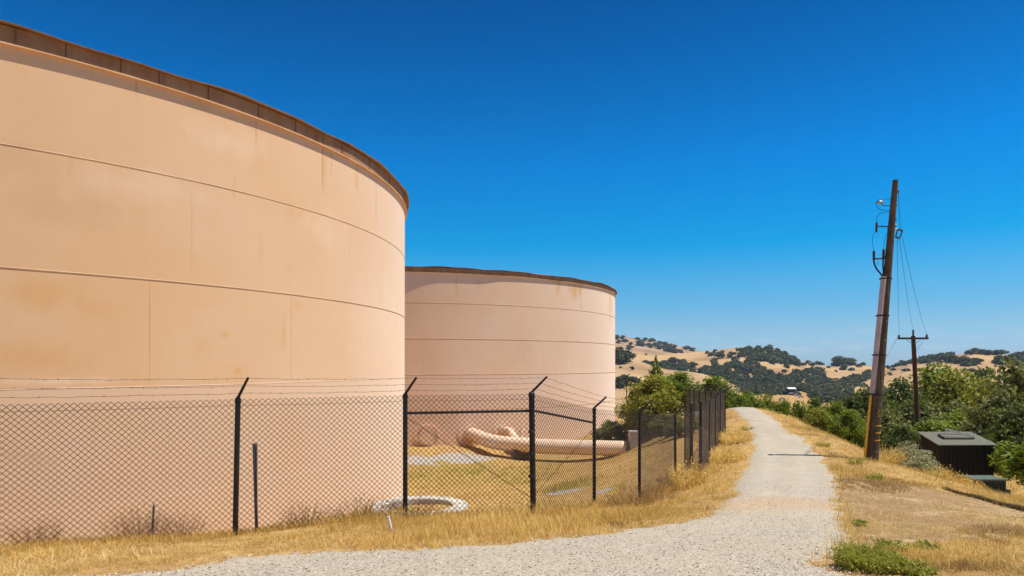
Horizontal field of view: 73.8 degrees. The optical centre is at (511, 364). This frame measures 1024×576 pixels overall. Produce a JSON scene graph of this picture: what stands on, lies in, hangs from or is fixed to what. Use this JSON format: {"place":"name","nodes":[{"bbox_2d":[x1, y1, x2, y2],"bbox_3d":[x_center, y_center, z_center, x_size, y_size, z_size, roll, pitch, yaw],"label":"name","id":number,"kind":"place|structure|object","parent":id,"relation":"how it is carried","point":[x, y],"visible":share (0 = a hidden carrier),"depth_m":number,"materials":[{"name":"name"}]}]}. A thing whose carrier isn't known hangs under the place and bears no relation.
{"place":"outdoors","nodes":[
{"label":"outdoors","id":0,"kind":"place"},
{"bbox_2d":[64,407,867,575],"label":"path","id":1,"kind":"structure","parent":0,"point":[779,455],"depth_m":7.19,"materials":[{"name":"gravel"}]},
{"bbox_2d":[0,391,1023,575],"bbox_3d":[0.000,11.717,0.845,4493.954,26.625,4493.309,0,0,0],"label":"ground","id":2,"kind":"structure","parent":0,"point":[449,459],"depth_m":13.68,"materials":[{"name":"plant"}]},
{"bbox_2d":[0,517,64,544],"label":"dry brush","id":3,"kind":"object","parent":2,"relation":"on","point":[39,528],"visible":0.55,"depth_m":8.96,"materials":[{"name":"plant"}]},
{"bbox_2d":[93,502,163,538],"bbox_3d":[-5.499,2.325,9.918,0.954,0.567,0.935,0,0,0],"label":"dry brush","id":4,"kind":"object","parent":2,"relation":"on","point":[144,527],"visible":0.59,"depth_m":9.95,"materials":[{"name":"plant"}]},
{"bbox_2d":[110,506,180,538],"bbox_3d":[-5.388,2.362,10.083,0.973,0.579,0.998,0,0,-33],"label":"dry brush","id":5,"kind":"object","parent":2,"relation":"on","point":[146,526],"visible":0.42,"depth_m":10.04,"materials":[{"name":"plant"}]},
{"bbox_2d":[151,505,154,534],"bbox_3d":[-4.844,2.187,9.204,0.058,0.586,0.037,0,0,0],"label":"steel stake","id":6,"kind":"object","parent":2,"relation":"on","point":[152,529],"visible":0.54,"depth_m":9.19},
{"bbox_2d":[149,508,215,536],"bbox_3d":[-4.873,2.364,10.016,0.837,0.441,0.956,0,0,39],"label":"dry brush","id":7,"kind":"object","parent":2,"relation":"on","point":[180,529],"visible":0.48,"depth_m":10.07,"materials":[{"name":"plant"}]},
{"bbox_2d":[0,20,408,545],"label":"water tank","id":8,"kind":"object","parent":2,"relation":"on","point":[164,229],"visible":0.97,"depth_m":16.61,"materials":[{"name":"metal"}]},
{"bbox_2d":[252,443,257,528],"bbox_3d":[-3.607,1.790,9.601,0.064,1.359,0.061,0,0,-45],"label":"steel stake","id":9,"kind":"object","parent":2,"relation":"on","point":[255,488],"visible":0.54,"depth_m":9.59,"materials":[{"name":"metal"}]},
{"bbox_2d":[281,499,329,524],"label":"dry brush","id":10,"kind":"object","parent":2,"relation":"on","point":[303,514],"visible":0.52,"depth_m":10.48,"materials":[{"name":"plant"}]},
{"bbox_2d":[325,497,392,521],"bbox_3d":[-2.268,2.161,10.062,0.979,0.340,0.924,0,0,38],"label":"dry brush","id":11,"kind":"object","parent":2,"relation":"on","point":[357,510],"visible":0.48,"depth_m":9.99,"materials":[{"name":"plant"}]},
{"bbox_2d":[0,376,731,547],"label":"chain link fence","id":12,"kind":"object","parent":2,"relation":"on","point":[714,411],"visible":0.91,"depth_m":10.23,"materials":[{"name":"black metal"}]},
{"bbox_2d":[341,492,404,517],"bbox_3d":[-2.102,2.166,10.393,1.028,0.427,1.158,0,0,-32],"label":"dry brush","id":13,"kind":"object","parent":2,"relation":"on","point":[373,507],"visible":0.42,"depth_m":10.40,"materials":[{"name":"plant"}]},
{"bbox_2d":[381,492,450,519],"bbox_3d":[-1.470,2.158,10.307,1.058,0.399,1.048,0,0,44],"label":"dry brush","id":14,"kind":"object","parent":2,"relation":"on","point":[420,512],"visible":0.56,"depth_m":10.30,"materials":[{"name":"plant"}]},
{"bbox_2d":[369,496,468,515],"bbox_3d":[-3.026,4.905,22.300,3.220,0.630,3.220,0,0,0],"label":"concrete ring","id":15,"kind":"object","parent":2,"relation":"on","point":[422,498],"visible":0.27,"depth_m":23.08,"materials":[{"name":"concrete"}]},
{"bbox_2d":[405,266,616,445],"bbox_3d":[-10.608,-0.663,68.392,41.790,13.834,41.752,0,0,0],"label":"water tank","id":16,"kind":"object","parent":2,"relation":"on","point":[510,327],"visible":0.46,"depth_m":50.34,"materials":[{"name":"metal"}]},
{"bbox_2d":[511,450,529,459],"bbox_3d":[0.506,5.582,42.300,1.240,0.754,1.100,0,0,0],"label":"pipe support","id":17,"kind":"object","parent":2,"relation":"on","point":[521,456],"visible":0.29,"depth_m":41.81,"materials":[{"name":"grey concrete"}]},
{"bbox_2d":[458,422,626,455],"bbox_3d":[0.852,4.980,43.764,13.783,1.720,3.912,0,0,44],"label":"outlet pipe","id":18,"kind":"object","parent":17,"relation":"on","point":[604,445],"visible":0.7,"depth_m":41.14,"materials":[{"name":"metal"}]},
{"bbox_2d":[494,421,524,437],"bbox_3d":[0.107,4.654,46.263,1.280,1.612,8.402,0,0,-12],"label":"branch pipe","id":19,"kind":"object","parent":18,"relation":"attached to","point":[504,429],"visible":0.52,"depth_m":49.52,"materials":[{"name":"metal"}]},
{"bbox_2d":[590,420,627,440],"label":"shrub","id":20,"kind":"object","parent":2,"relation":"on","point":[600,436],"visible":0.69,"depth_m":44.42,"materials":[{"name":"green plant"}]},
{"bbox_2d":[605,487,653,509],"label":"dry brush","id":21,"kind":"object","parent":2,"relation":"on","point":[621,501],"visible":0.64,"depth_m":12.43,"materials":[{"name":"plant"}]},
{"bbox_2d":[628,430,637,450],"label":"concrete pillar","id":22,"kind":"structure","parent":2,"relation":"on","point":[631,439],"depth_m":39.80,"materials":[{"name":"concrete"}]},
{"bbox_2d":[614,393,654,432],"bbox_3d":[8.389,3.212,44.096,3.447,3.170,3.390,0,0,44],"label":"bushy tree","id":23,"kind":"object","parent":2,"relation":"on","point":[622,408],"visible":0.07,"depth_m":43.81,"materials":[{"name":"green plant"}]},
{"bbox_2d":[608,479,677,504],"bbox_3d":[2.533,2.519,13.404,1.289,0.534,1.392,0,0,42],"label":"dry brush","id":24,"kind":"object","parent":2,"relation":"on","point":[653,498],"visible":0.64,"depth_m":13.52,"materials":[{"name":"plant"}]},
{"bbox_2d":[647,355,666,393],"bbox_3d":[9.879,1.925,47.069,3.743,5.199,3.610,0,0,-34],"label":"conifer tree","id":25,"kind":"object","parent":2,"relation":"on","point":[655,365],"visible":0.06,"depth_m":46.87,"materials":[{"name":"green plant"}]},
{"bbox_2d":[621,374,696,431],"bbox_3d":[8.947,2.590,41.903,4.622,4.032,4.546,0,0,20],"label":"bushy tree","id":26,"kind":"object","parent":2,"relation":"on","point":[662,396],"visible":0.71,"depth_m":41.41,"materials":[{"name":"green plant"}]},
{"bbox_2d":[648,412,677,437],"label":"shrub","id":27,"kind":"object","parent":2,"relation":"on","point":[659,424],"visible":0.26,"depth_m":35.66,"materials":[{"name":"green plant"}]},
{"bbox_2d":[636,475,694,501],"bbox_3d":[3.217,2.619,14.430,1.380,0.593,1.456,0,0,0],"label":"dry brush","id":28,"kind":"object","parent":2,"relation":"on","point":[672,489],"visible":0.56,"depth_m":14.40,"materials":[{"name":"plant"}]},
{"bbox_2d":[664,417,698,436],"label":"shrub","id":29,"kind":"object","parent":2,"relation":"on","point":[677,426],"visible":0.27,"depth_m":32.74,"materials":[{"name":"green plant"}]},
{"bbox_2d":[663,371,704,411],"bbox_3d":[12.619,2.294,51.927,4.148,3.698,4.235,0,0,11],"label":"round tree","id":30,"kind":"object","parent":2,"relation":"on","point":[679,380],"visible":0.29,"depth_m":51.36,"materials":[{"name":"green plant"}]},
{"bbox_2d":[684,402,692,469],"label":"gate","id":31,"kind":"structure","parent":2,"relation":"on","point":[691,420],"depth_m":19.89,"materials":[{"name":"black metal"}]},
{"bbox_2d":[666,457,719,489],"bbox_3d":[4.429,2.714,16.887,1.445,0.722,1.424,0,0,0],"label":"grass tuft","id":32,"kind":"object","parent":2,"relation":"on","point":[697,480],"visible":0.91,"depth_m":16.72,"materials":[{"name":"plant"}]},
{"bbox_2d":[699,427,701,474],"bbox_3d":[5.136,2.430,18.600,0.070,1.461,0.050,0,0,0],"label":"marker post","id":33,"kind":"object","parent":2,"relation":"on","point":[700,445],"visible":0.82,"depth_m":18.59,"materials":[{"name":"metal"}]},
{"bbox_2d":[677,375,741,411],"bbox_3d":[16.429,3.557,56.046,6.009,5.451,5.886,0,0,-34],"label":"round tree","id":34,"kind":"object","parent":2,"relation":"on","point":[714,380],"visible":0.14,"depth_m":55.32,"materials":[{"name":"green plant"}]},
{"bbox_2d":[697,443,751,462],"bbox_3d":[6.829,2.845,22.019,1.803,0.579,1.775,0,0,36],"label":"grass tuft","id":35,"kind":"object","parent":2,"relation":"on","point":[722,455],"visible":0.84,"depth_m":21.74,"materials":[{"name":"plant"}]},
{"bbox_2d":[718,430,755,442],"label":"grass tuft","id":36,"kind":"object","parent":2,"relation":"on","point":[738,439],"visible":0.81,"depth_m":24.71,"materials":[{"name":"plant"}]},
{"bbox_2d":[726,388,753,407],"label":"shrub","id":37,"kind":"object","parent":2,"relation":"on","point":[742,401],"visible":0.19,"depth_m":54.66,"materials":[{"name":"green plant"}]},
{"bbox_2d":[742,390,769,410],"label":"shrub","id":38,"kind":"object","parent":2,"relation":"on","point":[753,400],"visible":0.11,"depth_m":56.56,"materials":[{"name":"green plant"}]},
{"bbox_2d":[758,393,783,411],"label":"shrub","id":39,"kind":"object","parent":2,"relation":"on","point":[768,402],"visible":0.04,"depth_m":57.63,"materials":[{"name":"green plant"}]},
{"bbox_2d":[766,397,797,418],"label":"shrub","id":40,"kind":"object","parent":2,"relation":"on","point":[780,407],"visible":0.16,"depth_m":55.72,"materials":[{"name":"green plant"}]},
{"bbox_2d":[785,387,795,393],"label":"farm house","id":41,"kind":"structure","parent":2,"relation":"on","point":[790,390],"depth_m":553.50,"materials":[{"name":"white"}]},
{"bbox_2d":[787,400,814,419],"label":"shrub","id":42,"kind":"object","parent":2,"relation":"on","point":[798,409],"visible":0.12,"depth_m":53.77,"materials":[{"name":"green plant"}]},
{"bbox_2d":[733,382,893,403],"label":"valley woodland","id":43,"kind":"object","parent":2,"relation":"on","point":[827,391],"visible":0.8,"depth_m":568.86,"materials":[{"name":"plant"}]},
{"bbox_2d":[797,407,836,433],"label":"shrub","id":44,"kind":"object","parent":2,"relation":"on","point":[819,418],"visible":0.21,"depth_m":43.55,"materials":[{"name":"green plant"}]},
{"bbox_2d":[806,396,829,413],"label":"shrub","id":45,"kind":"object","parent":2,"relation":"on","point":[815,402],"visible":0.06,"depth_m":57.58,"materials":[{"name":"green plant"}]},
{"bbox_2d":[816,441,831,446],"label":"weed clump","id":46,"kind":"object","parent":2,"relation":"on","point":[826,445],"visible":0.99,"depth_m":23.68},
{"bbox_2d":[814,399,848,424],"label":"shrub","id":47,"kind":"object","parent":2,"relation":"on","point":[835,407],"visible":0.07,"depth_m":49.71,"materials":[{"name":"green plant"}]},
{"bbox_2d":[821,409,866,447],"bbox_3d":[20.680,4.435,42.027,3.138,3.529,3.074,0,0,-33],"label":"shrub","id":48,"kind":"object","parent":2,"relation":"on","point":[852,432],"visible":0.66,"depth_m":41.52,"materials":[{"name":"green plant"}]},
{"bbox_2d":[837,393,867,421],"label":"shrub","id":49,"kind":"object","parent":2,"relation":"on","point":[852,403],"visible":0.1,"depth_m":59.56,"materials":[{"name":"green plant"}]},
{"bbox_2d":[845,456,864,464],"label":"weed clump","id":50,"kind":"object","parent":2,"relation":"on","point":[856,462],"visible":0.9,"depth_m":20.39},
{"bbox_2d":[851,519,869,526],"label":"weed clump","id":51,"kind":"object","parent":2,"relation":"on","point":[859,522],"visible":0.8,"depth_m":8.83,"materials":[{"name":"plant"}]},
{"bbox_2d":[827,540,902,574],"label":"weed clump","id":52,"kind":"object","parent":2,"relation":"on","point":[849,558],"visible":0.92,"depth_m":6.00,"materials":[{"name":"plant"}]},
{"bbox_2d":[843,385,903,416],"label":"tree","id":53,"kind":"object","parent":2,"relation":"on","point":[864,394],"visible":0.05,"depth_m":73.14,"materials":[{"name":"green plant"}]},
{"bbox_2d":[864,472,884,480],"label":"weed clump","id":54,"kind":"object","parent":2,"relation":"on","point":[874,477],"visible":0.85,"depth_m":17.02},
{"bbox_2d":[859,548,901,562],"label":"weed clump","id":55,"kind":"object","parent":2,"relation":"on","point":[890,552],"visible":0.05,"depth_m":6.28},
{"bbox_2d":[864,179,902,460],"bbox_3d":[11.955,-1.210,21.980,1.305,9.464,0.466,0,0,0],"label":"utility pole","id":56,"kind":"object","parent":2,"relation":"on","point":[873,429],"visible":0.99,"depth_m":21.89,"materials":[{"name":"brown wood"}]},
{"bbox_2d":[858,404,914,449],"bbox_3d":[28.230,6.306,52.029,4.921,6.494,4.735,0,0,33],"label":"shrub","id":57,"kind":"object","parent":2,"relation":"on","point":[886,415],"visible":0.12,"depth_m":50.90,"materials":[{"name":"green plant"}]},
{"bbox_2d":[863,443,911,464],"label":"grass tuft","id":58,"kind":"object","parent":2,"relation":"on","point":[892,458],"visible":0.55,"depth_m":22.75,"materials":[{"name":"plant"}]},
{"bbox_2d":[873,537,910,551],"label":"weed clump","id":59,"kind":"object","parent":2,"relation":"on","point":[889,542],"visible":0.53,"depth_m":7.13,"materials":[{"name":"plant"}]},
{"bbox_2d":[880,423,920,465],"bbox_3d":[25.240,5.753,43.804,3.501,3.992,3.562,0,0,26],"label":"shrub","id":60,"kind":"object","parent":2,"relation":"on","point":[900,434],"visible":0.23,"depth_m":43.55,"materials":[{"name":"green plant"}]},
{"bbox_2d":[865,376,936,415],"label":"tree","id":61,"kind":"object","parent":2,"relation":"on","point":[902,388],"visible":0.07,"depth_m":77.60,"materials":[{"name":"green plant"}]},
{"bbox_2d":[886,441,933,465],"bbox_3d":[13.540,3.290,23.520,1.746,1.327,1.776,0,0,25],"label":"sage bush","id":62,"kind":"object","parent":2,"relation":"on","point":[905,446],"visible":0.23,"depth_m":23.29,"materials":[{"name":"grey plant"}]},
{"bbox_2d":[898,330,928,427],"bbox_3d":[32.202,3.560,54.953,2.437,12.630,0.515,0,0,0],"label":"utility pole","id":63,"kind":"object","parent":2,"relation":"on","point":[913,338],"visible":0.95,"depth_m":54.85,"materials":[{"name":"red wood"}]},
{"bbox_2d":[884,553,942,575],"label":"weed clump","id":64,"kind":"object","parent":2,"relation":"on","point":[914,567],"visible":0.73,"depth_m":5.88,"materials":[{"name":"plant"}]},
{"bbox_2d":[882,398,960,430],"bbox_3d":[34.006,6.708,58.490,7.630,7.821,7.500,0,0,-16],"label":"wood tree","id":65,"kind":"object","parent":2,"relation":"on","point":[908,408],"visible":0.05,"depth_m":57.40,"materials":[{"name":"green plant"}]},
{"bbox_2d":[900,454,945,474],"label":"sage bush","id":66,"kind":"object","parent":2,"relation":"on","point":[918,463],"visible":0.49,"depth_m":21.82,"materials":[{"name":"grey plant"}]},
{"bbox_2d":[831,473,1023,572],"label":"brown grass","id":67,"kind":"structure","parent":2,"relation":"on","point":[1015,529],"depth_m":8.28,"materials":[{"name":"plant"}]},
{"bbox_2d":[912,537,942,550],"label":"weed clump","id":68,"kind":"object","parent":2,"relation":"on","point":[925,542],"visible":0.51,"depth_m":7.17,"materials":[{"name":"plant"}]},
{"bbox_2d":[904,418,957,435],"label":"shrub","id":69,"kind":"object","parent":2,"relation":"on","point":[928,427],"visible":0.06,"depth_m":45.76,"materials":[{"name":"green plant"}]},
{"bbox_2d":[919,464,959,478],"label":"grass tuft","id":70,"kind":"object","parent":2,"relation":"on","point":[942,474],"visible":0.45,"depth_m":21.25,"materials":[{"name":"plant"}]},
{"bbox_2d":[907,362,975,406],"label":"tree","id":71,"kind":"object","parent":2,"relation":"on","point":[926,381],"visible":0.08,"depth_m":87.17,"materials":[{"name":"green plant"}]},
{"bbox_2d":[923,397,971,424],"bbox_3d":[38.467,7.024,60.090,7.284,8.342,7.571,0,0,-30],"label":"wood tree","id":72,"kind":"object","parent":2,"relation":"on","point":[955,408],"visible":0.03,"depth_m":59.76,"materials":[{"name":"green plant"}]},
{"bbox_2d":[923,367,976,413],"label":"tree","id":73,"kind":"object","parent":2,"relation":"on","point":[954,386],"visible":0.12,"depth_m":82.88,"materials":[{"name":"green plant"}]},
{"bbox_2d":[924,408,984,431],"bbox_3d":[33.837,6.430,49.761,7.357,6.597,7.511,0,0,-29],"label":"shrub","id":74,"kind":"object","parent":2,"relation":"on","point":[958,421],"visible":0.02,"depth_m":50.34,"materials":[{"name":"green plant"}]},
{"bbox_2d":[917,429,996,478],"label":"equipment shed","id":75,"kind":"structure","parent":2,"relation":"on","point":[964,453],"depth_m":25.98,"materials":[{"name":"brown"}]},
{"bbox_2d":[944,470,972,484],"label":"grass tuft","id":76,"kind":"object","parent":2,"relation":"on","point":[962,478],"visible":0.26,"depth_m":21.16,"materials":[{"name":"plant"}]},
{"bbox_2d":[950,478,984,488],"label":"grass tuft","id":77,"kind":"object","parent":2,"relation":"on","point":[971,482],"visible":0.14,"depth_m":20.83,"materials":[{"name":"plant"}]},
{"bbox_2d":[945,374,996,408],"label":"tree","id":78,"kind":"object","parent":2,"relation":"on","point":[972,402],"visible":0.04,"depth_m":71.21,"materials":[{"name":"green plant"}]},
{"bbox_2d":[959,366,994,382],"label":"tree","id":79,"kind":"object","parent":2,"relation":"on","point":[979,374],"visible":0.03,"depth_m":94.32,"materials":[{"name":"green plant"}]},
{"bbox_2d":[951,403,1016,475],"bbox_3d":[30.095,5.293,41.973,4.858,5.922,4.674,0,0,-9],"label":"bush","id":80,"kind":"object","parent":2,"relation":"on","point":[976,428],"visible":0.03,"depth_m":42.48,"materials":[{"name":"green plant"}]},
{"bbox_2d":[959,475,1010,494],"bbox_3d":[15.986,4.253,23.050,1.280,0.875,0.860,0,0,0],"label":"transformer box","id":81,"kind":"object","parent":2,"relation":"on","point":[994,482],"visible":0.35,"depth_m":22.68,"materials":[{"name":"metal"}]},
{"bbox_2d":[955,354,1023,475],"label":"tree","id":82,"kind":"object","parent":2,"relation":"on","point":[1009,390],"visible":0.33,"depth_m":43.45,"materials":[{"name":"green plant"}]},
{"bbox_2d":[982,395,1023,474],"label":"wood tree","id":83,"kind":"object","parent":2,"relation":"on","point":[1007,428],"visible":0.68,"depth_m":37.89,"materials":[{"name":"green plant"}]},
{"bbox_2d":[987,440,1023,485],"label":"willow bush","id":84,"kind":"object","parent":2,"relation":"on","point":[1012,458],"visible":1,"depth_m":24.27,"materials":[{"name":"green plant"}]},
{"bbox_2d":[0,0,1023,367],"label":"sky","id":85,"kind":"structure","parent":0,"point":[723,167],"materials":[{"name":"blue"}]},
{"bbox_2d":[408,461,631,495],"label":"green grass","id":86,"kind":"structure","parent":0,"point":[512,477],"depth_m":34.38,"materials":[{"name":"plant"}]},
{"bbox_2d":[615,389,681,417],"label":"hill","id":87,"kind":"structure","parent":0,"point":[619,394],"depth_m":177.14,"materials":[{"name":"plant"}]},
{"bbox_2d":[615,337,700,352],"bbox_3d":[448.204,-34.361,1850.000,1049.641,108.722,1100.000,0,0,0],"label":"hill","id":88,"kind":"structure","parent":0,"point":[643,349],"depth_m":1618.65,"materials":[{"name":"plant"}]},
{"bbox_2d":[635,339,645,345],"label":"oak tree","id":89,"kind":"object","parent":88,"relation":"on","point":[640,343],"visible":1,"depth_m":1616.96,"materials":[{"name":"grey plant"}]},
{"bbox_2d":[615,360,740,397],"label":"hill","id":90,"kind":"structure","parent":0,"point":[641,369],"depth_m":547.51,"materials":[{"name":"plant"}]},
{"bbox_2d":[615,346,624,352],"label":"oak tree","id":91,"kind":"object","parent":90,"relation":"on","point":[618,349],"visible":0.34,"depth_m":578.34,"materials":[{"name":"green plant"}]},
{"bbox_2d":[615,380,625,386],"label":"oak tree","id":92,"kind":"object","parent":90,"relation":"on","point":[620,384],"visible":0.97,"depth_m":419.14,"materials":[{"name":"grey plant"}]},
{"bbox_2d":[615,352,630,363],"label":"oak tree","id":93,"kind":"object","parent":90,"relation":"on","point":[623,357],"visible":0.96,"depth_m":564.48,"materials":[{"name":"green plant"}]},
{"bbox_2d":[622,375,633,385],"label":"oak tree","id":94,"kind":"object","parent":90,"relation":"on","point":[630,378],"visible":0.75,"depth_m":424.43,"materials":[{"name":"green plant"}]},
{"bbox_2d":[621,349,636,359],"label":"oak tree","id":95,"kind":"object","parent":90,"relation":"on","point":[631,354],"visible":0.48,"depth_m":578.00,"materials":[{"name":"green plant"}]},
{"bbox_2d":[628,347,885,382],"bbox_3d":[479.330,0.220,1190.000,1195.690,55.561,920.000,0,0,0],"label":"hill","id":96,"kind":"structure","parent":0,"point":[701,359],"depth_m":966.93,"materials":[{"name":"plant"}]},
{"bbox_2d":[666,357,679,362],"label":"oak tree","id":97,"kind":"object","parent":96,"relation":"on","point":[673,359],"visible":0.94,"depth_m":927.26,"materials":[{"name":"green plant"}]},
{"bbox_2d":[713,352,725,357],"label":"oak tree","id":98,"kind":"object","parent":96,"relation":"on","point":[719,354],"visible":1,"depth_m":960.81,"materials":[{"name":"green plant"}]},
{"bbox_2d":[726,351,735,357],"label":"oak tree","id":99,"kind":"object","parent":96,"relation":"on","point":[730,354],"visible":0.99,"depth_m":952.49,"materials":[{"name":"green plant"}]},
{"bbox_2d":[641,344,842,385],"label":"oak woodland","id":100,"kind":"object","parent":96,"relation":"on","point":[795,376],"visible":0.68,"depth_m":839.22,"materials":[{"name":"plant"}]},
{"bbox_2d":[829,355,848,365],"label":"oak tree","id":101,"kind":"object","parent":96,"relation":"on","point":[837,360],"visible":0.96,"depth_m":1128.94,"materials":[{"name":"green plant"}]},
{"bbox_2d":[842,354,1022,393],"bbox_3d":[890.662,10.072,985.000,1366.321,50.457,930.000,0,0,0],"label":"hill","id":102,"kind":"structure","parent":0,"point":[897,372],"depth_m":732.35,"materials":[{"name":"plant"}]},
{"bbox_2d":[831,351,1023,387],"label":"oak woodland","id":103,"kind":"object","parent":102,"relation":"on","point":[854,378],"visible":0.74,"depth_m":792.22,"materials":[{"name":"plant"}]},
{"bbox_2d":[937,354,947,360],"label":"oak tree","id":104,"kind":"object","parent":102,"relation":"on","point":[941,357],"visible":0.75,"depth_m":773.47,"materials":[{"name":"green plant"}]},
{"bbox_2d":[951,357,961,363],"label":"oak tree","id":105,"kind":"object","parent":102,"relation":"on","point":[955,359],"visible":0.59,"depth_m":743.86,"materials":[{"name":"green plant"}]},
{"bbox_2d":[958,356,972,361],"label":"oak tree","id":106,"kind":"object","parent":102,"relation":"on","point":[967,358],"visible":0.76,"depth_m":716.01,"materials":[{"name":"green plant"}]},
{"bbox_2d":[964,349,976,354],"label":"oak tree","id":107,"kind":"object","parent":102,"relation":"on","point":[969,352],"visible":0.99,"depth_m":860.74,"materials":[{"name":"green plant"}]},
{"bbox_2d":[991,349,1001,354],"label":"oak tree","id":108,"kind":"object","parent":102,"relation":"on","point":[996,352],"visible":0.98,"depth_m":817.67,"materials":[{"name":"green plant"}]},
{"bbox_2d":[990,355,1007,363],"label":"oak tree","id":109,"kind":"object","parent":102,"relation":"on","point":[997,359],"visible":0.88,"depth_m":734.02,"materials":[{"name":"green plant"}]},
{"bbox_2d":[942,487,1023,511],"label":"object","id":110,"kind":"structure","parent":0,"point":[1000,503],"depth_m":13.96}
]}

